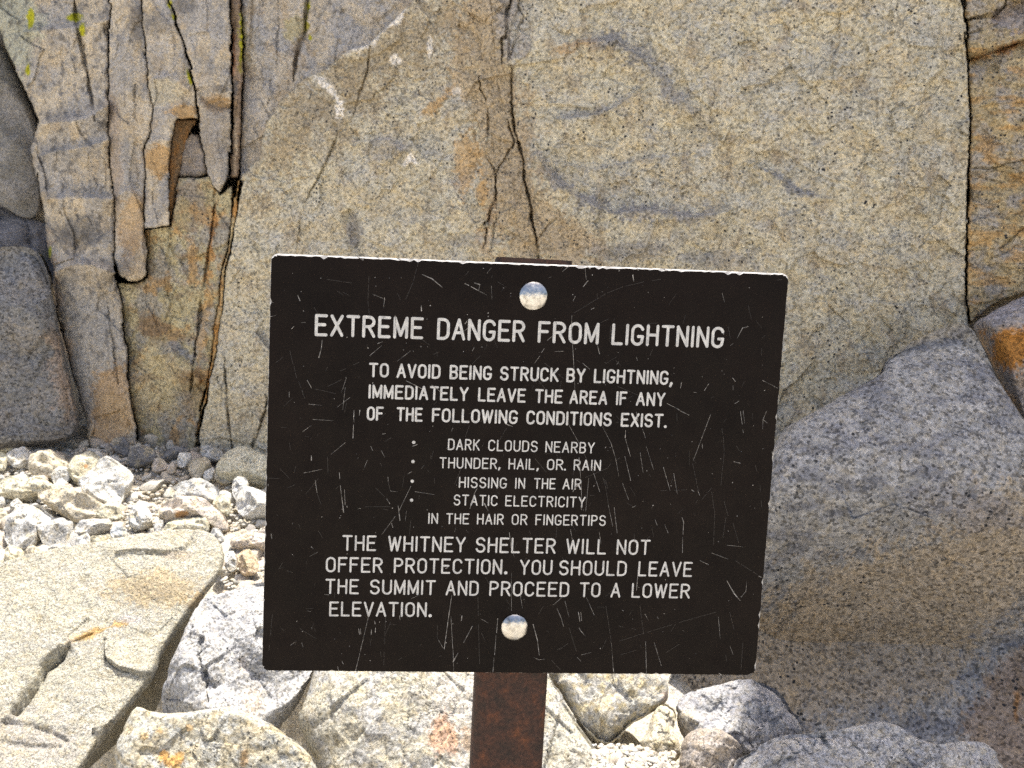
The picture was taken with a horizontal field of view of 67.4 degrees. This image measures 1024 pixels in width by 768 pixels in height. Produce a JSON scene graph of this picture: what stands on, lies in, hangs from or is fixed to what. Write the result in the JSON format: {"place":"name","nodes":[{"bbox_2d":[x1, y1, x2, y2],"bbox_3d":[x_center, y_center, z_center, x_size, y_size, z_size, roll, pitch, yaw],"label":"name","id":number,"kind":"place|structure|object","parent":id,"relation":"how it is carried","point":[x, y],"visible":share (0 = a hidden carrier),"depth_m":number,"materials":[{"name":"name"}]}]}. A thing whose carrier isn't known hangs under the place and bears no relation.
{"place":"outdoors","nodes":[
{"label":"outdoors","id":0,"kind":"place"},
{"bbox_2d":[0,419,693,767],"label":"ground","id":1,"kind":"structure","parent":0,"point":[634,733],"depth_m":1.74,"materials":[{"name":"stone"}]},
{"bbox_2d":[0,496,4,507],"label":"stone","id":2,"kind":"object","parent":1,"relation":"on","point":[2,502],"visible":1,"depth_m":2.03,"materials":[{"name":"stone"}]},
{"bbox_2d":[0,452,6,470],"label":"stone","id":3,"kind":"object","parent":1,"relation":"on","point":[3,462],"visible":1,"depth_m":2.27,"materials":[{"name":"stone"}]},
{"bbox_2d":[0,537,7,546],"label":"pebble","id":4,"kind":"object","parent":1,"relation":"on","point":[3,543],"visible":0.2,"depth_m":1.84,"materials":[{"name":"stone"}]},
{"bbox_2d":[1,514,8,529],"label":"pebble","id":5,"kind":"object","parent":1,"relation":"on","point":[3,519],"visible":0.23,"depth_m":1.92,"materials":[{"name":"stone"}]},
{"bbox_2d":[3,506,11,513],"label":"pebble","id":6,"kind":"object","parent":1,"relation":"on","point":[8,510],"visible":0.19,"depth_m":2.00,"materials":[{"name":"stone"}]},
{"bbox_2d":[10,498,22,510],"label":"stone","id":7,"kind":"object","parent":6,"relation":"on","point":[15,503],"visible":0.62,"depth_m":2.00,"materials":[{"name":"stone"}]},
{"bbox_2d":[4,546,23,560],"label":"stone","id":8,"kind":"object","parent":1,"relation":"on","point":[12,552],"visible":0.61,"depth_m":1.75,"materials":[{"name":"stone"}]},
{"bbox_2d":[6,447,31,468],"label":"stone","id":9,"kind":"object","parent":1,"relation":"on","point":[17,458],"visible":0.84,"depth_m":2.29,"materials":[{"name":"stone"}]},
{"bbox_2d":[0,476,54,502],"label":"stone","id":10,"kind":"object","parent":1,"relation":"on","point":[21,489],"visible":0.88,"depth_m":2.08,"materials":[{"name":"stone"}]},
{"bbox_2d":[4,504,53,549],"bbox_3d":[-1.174,0.365,1.868,0.116,0.128,0.134,0,10,0],"label":"stone","id":11,"kind":"object","parent":1,"relation":"on","point":[22,521],"visible":0.72,"depth_m":1.83,"materials":[{"name":"stone"}]},
{"bbox_2d":[24,545,41,555],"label":"stone","id":12,"kind":"object","parent":1,"relation":"on","point":[31,549],"visible":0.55,"depth_m":1.77,"materials":[{"name":"stone"}]},
{"bbox_2d":[0,246,78,449],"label":"boulder","id":13,"kind":"object","parent":1,"relation":"on","point":[37,404],"visible":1,"depth_m":2.40,"materials":[{"name":"stone"}]},
{"bbox_2d":[33,448,54,451],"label":"pebble","id":14,"kind":"object","parent":1,"relation":"on","point":[41,449],"visible":0.32,"depth_m":2.39,"materials":[{"name":"stone"}]},
{"bbox_2d":[28,450,68,480],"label":"stone","id":15,"kind":"object","parent":1,"relation":"on","point":[46,463],"visible":0.64,"depth_m":2.20,"materials":[{"name":"stone"}]},
{"bbox_2d":[36,517,73,546],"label":"stone","id":16,"kind":"object","parent":1,"relation":"on","point":[51,533],"visible":0.75,"depth_m":1.83,"materials":[{"name":"stone"}]},
{"bbox_2d":[48,541,71,549],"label":"stone","id":17,"kind":"object","parent":1,"relation":"on","point":[60,544],"visible":0.41,"depth_m":1.79,"materials":[{"name":"stone"}]},
{"bbox_2d":[51,466,70,482],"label":"stone","id":18,"kind":"object","parent":1,"relation":"on","point":[60,473],"visible":0.64,"depth_m":2.17,"materials":[{"name":"stone"}]},
{"bbox_2d":[53,480,68,487],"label":"pebble","id":19,"kind":"object","parent":1,"relation":"on","point":[59,483],"visible":0.2,"depth_m":2.13,"materials":[{"name":"stone"}]},
{"bbox_2d":[61,484,74,489],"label":"stone","id":20,"kind":"object","parent":1,"relation":"on","point":[69,486],"visible":0.46,"depth_m":2.11,"materials":[{"name":"stone"}]},
{"bbox_2d":[38,487,103,524],"bbox_3d":[-1.141,0.331,1.986,0.202,0.133,0.080,5,11,26],"label":"stone","id":21,"kind":"object","parent":1,"relation":"on","point":[75,507],"visible":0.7,"depth_m":1.95,"materials":[{"name":"stone"}]},
{"bbox_2d":[68,533,79,545],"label":"pebble","id":22,"kind":"object","parent":1,"relation":"on","point":[73,537],"visible":0.27,"depth_m":1.85,"materials":[{"name":"stone"}]},
{"bbox_2d":[75,533,91,545],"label":"stone","id":23,"kind":"object","parent":1,"relation":"on","point":[85,538],"visible":0.58,"depth_m":1.81,"materials":[{"name":"stone"}]},
{"bbox_2d":[68,451,100,482],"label":"stone","id":24,"kind":"object","parent":1,"relation":"on","point":[80,465],"visible":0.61,"depth_m":2.20,"materials":[{"name":"stone"}]},
{"bbox_2d":[79,440,89,446],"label":"pebble","id":25,"kind":"object","parent":1,"relation":"on","point":[85,443],"visible":0.86,"depth_m":2.48,"materials":[{"name":"stone"}]},
{"bbox_2d":[74,519,112,536],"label":"stone","id":26,"kind":"object","parent":1,"relation":"on","point":[93,527],"visible":0.82,"depth_m":1.88,"materials":[{"name":"stone"}]},
{"bbox_2d":[90,438,106,447],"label":"pebble","id":27,"kind":"object","parent":1,"relation":"on","point":[96,442],"visible":0.81,"depth_m":2.46,"materials":[{"name":"stone"}]},
{"bbox_2d":[90,534,111,542],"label":"stone","id":28,"kind":"object","parent":1,"relation":"on","point":[98,538],"visible":0.52,"depth_m":1.82,"materials":[{"name":"stone"}]},
{"bbox_2d":[77,456,133,503],"bbox_3d":[-1.106,0.282,2.091,0.156,0.170,0.113,4,11,20],"label":"stone","id":29,"kind":"object","parent":1,"relation":"on","point":[105,480],"visible":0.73,"depth_m":2.07,"materials":[{"name":"stone"}]},
{"bbox_2d":[96,501,121,520],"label":"stone","id":30,"kind":"object","parent":1,"relation":"on","point":[111,510],"visible":0.79,"depth_m":1.96,"materials":[{"name":"stone"}]},
{"bbox_2d":[0,529,223,767],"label":"boulder","id":31,"kind":"object","parent":1,"relation":"on","point":[91,634],"visible":0.93,"depth_m":1.41,"materials":[{"name":"stone"}]},
{"bbox_2d":[109,520,124,531],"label":"pebble","id":32,"kind":"object","parent":1,"relation":"on","point":[118,522],"visible":0.42,"depth_m":1.94,"materials":[{"name":"stone"}]},
{"bbox_2d":[110,525,127,537],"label":"stone","id":33,"kind":"object","parent":1,"relation":"on","point":[116,531],"visible":0.56,"depth_m":1.84,"materials":[{"name":"stone"}]},
{"bbox_2d":[110,437,129,456],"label":"stone","id":34,"kind":"object","parent":1,"relation":"on","point":[120,445],"visible":0.98,"depth_m":2.38,"materials":[{"name":"stone"}]},
{"bbox_2d":[125,491,141,502],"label":"pebble","id":35,"kind":"object","parent":1,"relation":"on","point":[132,496],"visible":0.89,"depth_m":2.10,"materials":[{"name":"stone"}]},
{"bbox_2d":[128,506,152,532],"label":"stone","id":36,"kind":"object","parent":1,"relation":"on","point":[140,517],"visible":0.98,"depth_m":1.91,"materials":[{"name":"stone"}]},
{"bbox_2d":[127,446,156,469],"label":"stone","id":37,"kind":"object","parent":1,"relation":"on","point":[138,457],"visible":0.94,"depth_m":2.30,"materials":[{"name":"stone"}]},
{"bbox_2d":[136,501,152,508],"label":"pebble","id":38,"kind":"object","parent":1,"relation":"on","point":[143,503],"visible":0.54,"depth_m":2.05,"materials":[{"name":"stone"}]},
{"bbox_2d":[143,433,158,448],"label":"pebble","id":39,"kind":"object","parent":1,"relation":"on","point":[151,439],"visible":0.59,"depth_m":2.47,"materials":[{"name":"stone"}]},
{"bbox_2d":[140,479,165,494],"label":"pebble","id":40,"kind":"object","parent":1,"relation":"on","point":[152,486],"visible":0.91,"depth_m":2.15,"materials":[{"name":"stone"}]},
{"bbox_2d":[154,520,162,531],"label":"stone","id":41,"kind":"object","parent":1,"relation":"on","point":[158,525],"visible":0.77,"depth_m":1.89,"materials":[{"name":"stone"}]},
{"bbox_2d":[163,488,170,498],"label":"pebble","id":42,"kind":"object","parent":1,"relation":"on","point":[166,494],"visible":0.38,"depth_m":2.10,"materials":[{"name":"stone"}]},
{"bbox_2d":[161,470,175,483],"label":"pebble","id":43,"kind":"object","parent":1,"relation":"on","point":[165,474],"visible":0.81,"depth_m":2.23,"materials":[{"name":"stone"}]},
{"bbox_2d":[167,462,175,473],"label":"stone","id":44,"kind":"object","parent":43,"relation":"on","point":[171,468],"visible":1,"depth_m":2.23,"materials":[{"name":"stone"}]},
{"bbox_2d":[166,440,173,448],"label":"pebble","id":45,"kind":"object","parent":1,"relation":"on","point":[170,444],"visible":0.54,"depth_m":2.46,"materials":[{"name":"stone"}]},
{"bbox_2d":[159,446,189,461],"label":"stone","id":46,"kind":"object","parent":1,"relation":"on","point":[170,454],"visible":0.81,"depth_m":2.34,"materials":[{"name":"stone"}]},
{"bbox_2d":[177,475,190,481],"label":"pebble","id":47,"kind":"object","parent":1,"relation":"on","point":[185,477],"visible":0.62,"depth_m":2.22,"materials":[{"name":"stone"}]},
{"bbox_2d":[177,452,191,468],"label":"stone","id":48,"kind":"object","parent":1,"relation":"on","point":[184,459],"visible":0.94,"depth_m":2.28,"materials":[{"name":"stone"}]},
{"bbox_2d":[163,517,209,531],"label":"stone","id":49,"kind":"object","parent":1,"relation":"on","point":[195,523],"visible":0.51,"depth_m":1.88,"materials":[{"name":"stone"}]},
{"bbox_2d":[158,496,229,534],"bbox_3d":[-0.802,0.344,1.949,0.208,0.120,0.079,2,10,11],"label":"stone","id":50,"kind":"object","parent":1,"relation":"on","point":[175,508],"visible":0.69,"depth_m":1.92,"materials":[{"name":"stone"}]},
{"bbox_2d":[170,478,220,501],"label":"stone","id":51,"kind":"object","parent":1,"relation":"on","point":[204,489],"visible":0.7,"depth_m":2.08,"materials":[{"name":"stone"}]},
{"bbox_2d":[189,451,202,459],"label":"pebble","id":52,"kind":"object","parent":1,"relation":"on","point":[196,455],"visible":0.27,"depth_m":2.37,"materials":[{"name":"stone"}]},
{"bbox_2d":[188,457,210,477],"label":"stone","id":53,"kind":"object","parent":1,"relation":"on","point":[198,467],"visible":0.82,"depth_m":2.22,"materials":[{"name":"stone"}]},
{"bbox_2d":[200,445,222,462],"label":"stone","id":54,"kind":"object","parent":1,"relation":"on","point":[213,454],"visible":0.89,"depth_m":2.33,"materials":[{"name":"stone"}]},
{"bbox_2d":[115,707,316,767],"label":"boulder","id":55,"kind":"object","parent":1,"relation":"on","point":[225,737],"visible":1,"depth_m":1.15,"materials":[{"name":"stone"}]},
{"bbox_2d":[211,528,224,542],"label":"stone","id":56,"kind":"object","parent":1,"relation":"on","point":[217,533],"visible":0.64,"depth_m":1.85,"materials":[{"name":"stone"}]},
{"bbox_2d":[214,473,232,485],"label":"stone","id":57,"kind":"object","parent":1,"relation":"on","point":[223,482],"visible":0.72,"depth_m":2.17,"materials":[{"name":"stone"}]},
{"bbox_2d":[220,490,234,507],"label":"pebble","id":58,"kind":"object","parent":1,"relation":"on","point":[231,497],"visible":0.36,"depth_m":2.09,"materials":[{"name":"stone"}]},
{"bbox_2d":[220,566,236,579],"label":"pebble","id":59,"kind":"object","parent":1,"relation":"on","point":[224,568],"visible":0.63,"depth_m":1.72,"materials":[{"name":"stone"}]},
{"bbox_2d":[225,551,236,571],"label":"stone","id":60,"kind":"object","parent":59,"relation":"on","point":[231,560],"visible":0.99,"depth_m":1.72,"materials":[{"name":"stone"}]},
{"bbox_2d":[220,534,237,551],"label":"pebble","id":61,"kind":"object","parent":1,"relation":"on","point":[225,543],"visible":0.4,"depth_m":1.84,"materials":[{"name":"stone"}]},
{"bbox_2d":[223,571,234,577],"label":"pebble","id":62,"kind":"object","parent":1,"relation":"on","point":[228,573],"visible":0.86,"depth_m":1.72,"materials":[{"name":"stone"}]},
{"bbox_2d":[162,582,312,728],"bbox_3d":[-0.474,0.549,1.426,0.236,0.312,0.335,4,11,20],"label":"boulder","id":63,"kind":"object","parent":1,"relation":"on","point":[216,661],"visible":0.63,"depth_m":1.34,"materials":[{"name":"stone"}]},
{"bbox_2d":[232,476,248,499],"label":"stone","id":64,"kind":"object","parent":1,"relation":"on","point":[239,483],"visible":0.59,"depth_m":2.08,"materials":[{"name":"stone"}]},
{"bbox_2d":[216,446,266,489],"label":"stone","id":65,"kind":"object","parent":1,"relation":"on","point":[248,464],"visible":0.62,"depth_m":2.16,"materials":[{"name":"stone"}]},
{"bbox_2d":[233,574,250,585],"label":"pebble","id":66,"kind":"object","parent":1,"relation":"on","point":[236,582],"visible":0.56,"depth_m":1.69,"materials":[{"name":"stone"}]},
{"bbox_2d":[237,580,254,587],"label":"pebble","id":67,"kind":"object","parent":1,"relation":"on","point":[244,583],"visible":0.34,"depth_m":1.66,"materials":[{"name":"stone"}]},
{"bbox_2d":[230,532,264,551],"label":"stone","id":68,"kind":"object","parent":1,"relation":"on","point":[251,540],"visible":0.6,"depth_m":1.80,"materials":[{"name":"stone"}]},
{"bbox_2d":[237,549,258,575],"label":"stone","id":69,"kind":"object","parent":1,"relation":"on","point":[247,562],"visible":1,"depth_m":1.69,"materials":[{"name":"stone"}]},
{"bbox_2d":[246,524,255,531],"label":"pebble","id":70,"kind":"object","parent":1,"relation":"on","point":[250,527],"visible":0.63,"depth_m":1.92,"materials":[{"name":"stone"}]},
{"bbox_2d":[236,486,265,520],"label":"stone","id":71,"kind":"object","parent":1,"relation":"on","point":[250,503],"visible":0.59,"depth_m":1.97,"materials":[{"name":"stone"}]},
{"bbox_2d":[251,549,263,559],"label":"pebble","id":72,"kind":"object","parent":1,"relation":"on","point":[257,553],"visible":0.3,"depth_m":1.79,"materials":[{"name":"stone"}]},
{"bbox_2d":[256,519,264,526],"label":"pebble","id":73,"kind":"object","parent":1,"relation":"on","point":[259,522],"visible":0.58,"depth_m":1.95,"materials":[{"name":"stone"}]},
{"bbox_2d":[298,671,599,767],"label":"boulder","id":74,"kind":"object","parent":1,"relation":"on","point":[366,719],"visible":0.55,"depth_m":1.28,"materials":[{"name":"stone"}]},
{"bbox_2d":[262,254,787,767],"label":"warning sign","id":75,"kind":"object","parent":1,"relation":"on","point":[510,482],"visible":1,"depth_m":0.69,"materials":[{"name":"metal"}]},
{"bbox_2d":[549,673,667,744],"bbox_3d":[0.163,0.569,1.386,0.211,0.170,0.144,6,12,30],"label":"boulder","id":76,"kind":"object","parent":1,"relation":"on","point":[605,709],"visible":0.8,"depth_m":1.35,"materials":[{"name":"stone"}]},
{"bbox_2d":[609,754,617,764],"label":"pebble","id":77,"kind":"object","parent":1,"relation":"on","point":[613,758],"visible":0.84,"depth_m":1.19,"materials":[{"name":"stone"}]},
{"bbox_2d":[617,757,625,767],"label":"pebble","id":78,"kind":"object","parent":1,"relation":"on","point":[620,762],"visible":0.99,"depth_m":1.19,"materials":[{"name":"stone"}]},
{"bbox_2d":[631,760,642,767],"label":"pebble","id":79,"kind":"object","parent":1,"relation":"on","point":[636,764],"visible":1,"depth_m":1.19,"materials":[{"name":"stone"}]},
{"bbox_2d":[637,751,647,761],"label":"pebble","id":80,"kind":"object","parent":1,"relation":"on","point":[642,756],"visible":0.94,"depth_m":1.21,"materials":[{"name":"stone"}]},
{"bbox_2d":[651,761,667,767],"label":"pebble","id":81,"kind":"object","parent":1,"relation":"on","point":[660,764],"visible":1,"depth_m":1.20,"materials":[{"name":"stone"}]},
{"bbox_2d":[640,704,680,762],"bbox_3d":[0.253,0.604,1.328,0.067,0.080,0.104,0,10,0],"label":"stone","id":82,"kind":"object","parent":1,"relation":"on","point":[660,735],"visible":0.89,"depth_m":1.30,"materials":[{"name":"stone"}]},
{"bbox_2d":[679,728,742,767],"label":"boulder","id":83,"kind":"object","parent":1,"relation":"on","point":[709,748],"visible":0.98,"depth_m":1.21,"materials":[{"name":"stone"}]},
{"bbox_2d":[676,679,805,755],"bbox_3d":[0.401,0.593,1.361,0.214,0.120,0.149,-5,11,-27],"label":"boulder","id":84,"kind":"object","parent":1,"relation":"on","point":[749,715],"visible":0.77,"depth_m":1.33,"materials":[{"name":"stone"}]},
{"bbox_2d":[669,323,1023,767],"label":"boulder","id":85,"kind":"object","parent":1,"relation":"on","point":[893,586],"visible":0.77,"depth_m":1.61,"materials":[{"name":"stone"}]},
{"bbox_2d":[733,722,1002,767],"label":"boulder","id":86,"kind":"object","parent":1,"relation":"on","point":[877,745],"visible":1,"depth_m":1.17,"materials":[{"name":"stone"}]},
{"bbox_2d":[974,296,1023,417],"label":"boulder","id":87,"kind":"object","parent":1,"relation":"on","point":[999,332],"visible":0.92,"depth_m":1.75,"materials":[{"name":"stone"}]},
{"label":"pebble","id":88,"kind":"object","parent":1,"relation":"on","visible":0},
{"bbox_2d":[203,467,215,480],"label":"stone","id":89,"kind":"object","parent":88,"relation":"on","point":[209,474],"visible":0.94,"depth_m":2.19,"materials":[{"name":"stone"}]},
{"bbox_2d":[0,0,1023,420],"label":"cliff","id":90,"kind":"structure","parent":0,"point":[76,396],"depth_m":2.77,"materials":[{"name":"stone"}]},
{"bbox_2d":[0,205,53,282],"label":"boulder","id":91,"kind":"object","parent":90,"relation":"on","point":[17,231],"visible":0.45,"depth_m":2.70,"materials":[{"name":"stone"}]},
{"bbox_2d":[0,45,40,218],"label":"boulder","id":92,"kind":"object","parent":91,"relation":"on","point":[19,190],"visible":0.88,"depth_m":2.68,"materials":[{"name":"stone"}]},
{"bbox_2d":[0,0,137,453],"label":"rock face","id":93,"kind":"object","parent":90,"relation":"attached to","point":[58,51],"visible":0.92,"depth_m":2.47},
{"bbox_2d":[107,0,153,282],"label":"rock face","id":94,"kind":"object","parent":90,"relation":"attached to","point":[131,108],"visible":0.87,"depth_m":2.40},
{"bbox_2d":[141,0,198,228],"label":"rock face","id":95,"kind":"object","parent":90,"relation":"attached to","point":[171,86],"visible":0.93,"depth_m":2.38},
{"bbox_2d":[117,176,233,449],"bbox_3d":[-1.140,-0.200,2.574,0.549,1.004,0.405,0,10,0],"label":"rock face","id":96,"kind":"object","parent":90,"relation":"attached to","point":[170,303],"visible":0.85,"depth_m":2.44},
{"bbox_2d":[179,132,206,177],"bbox_3d":[-1.070,-0.773,2.566,0.115,0.180,0.375,-5,11,-24],"label":"rock face","id":97,"kind":"object","parent":96,"relation":"on","point":[193,165],"visible":0.81,"depth_m":2.43},
{"bbox_2d":[168,119,198,225],"bbox_3d":[-1.104,-0.717,2.562,0.133,0.388,0.326,-4,11,-20],"label":"rock face","id":98,"kind":"object","parent":90,"relation":"attached to","point":[183,129],"visible":0.69,"depth_m":2.43},
{"bbox_2d":[168,0,232,192],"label":"rock face","id":99,"kind":"object","parent":90,"relation":"attached to","point":[204,27],"visible":0.96,"depth_m":2.34},
{"bbox_2d":[196,179,240,446],"bbox_3d":[-0.958,-0.196,2.521,0.225,0.968,0.308,-4,11,-24],"label":"crack","id":100,"kind":"object","parent":90,"relation":"attached to","point":[221,300],"visible":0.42,"depth_m":2.40,"materials":[{"name":"stone"}]},
{"bbox_2d":[229,0,243,179],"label":"rock face","id":101,"kind":"object","parent":90,"relation":"attached to","point":[237,68],"visible":0.8,"depth_m":2.35},
{"bbox_2d":[199,0,971,454],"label":"rock face","id":102,"kind":"object","parent":90,"relation":"attached to","point":[815,152],"visible":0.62,"depth_m":2.06},
{"bbox_2d":[239,0,412,183],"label":"rock face","id":103,"kind":"object","parent":102,"relation":"on","point":[289,45],"visible":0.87,"depth_m":2.34},
{"bbox_2d":[964,0,1023,324],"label":"rock face","id":104,"kind":"object","parent":90,"relation":"attached to","point":[994,271],"visible":0.99,"depth_m":1.91},
{"label":"pebble","id":105,"kind":"object","parent":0,"visible":0},
{"bbox_2d":[152,458,166,473],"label":"stone","id":106,"kind":"object","parent":105,"relation":"on","point":[159,465],"visible":0.91,"depth_m":2.25,"materials":[{"name":"stone"}]},
{"label":"pebble","id":107,"kind":"object","parent":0,"visible":0},
{"bbox_2d":[213,493,230,516],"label":"stone","id":108,"kind":"object","parent":107,"relation":"on","point":[221,503],"visible":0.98,"depth_m":2.00,"materials":[{"name":"stone"}]},
{"label":"pebble","id":109,"kind":"object","parent":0,"visible":0},
{"bbox_2d":[0,508,7,518],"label":"stone","id":110,"kind":"object","parent":109,"relation":"on","point":[3,512],"visible":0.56,"depth_m":1.94,"materials":[{"name":"stone"}]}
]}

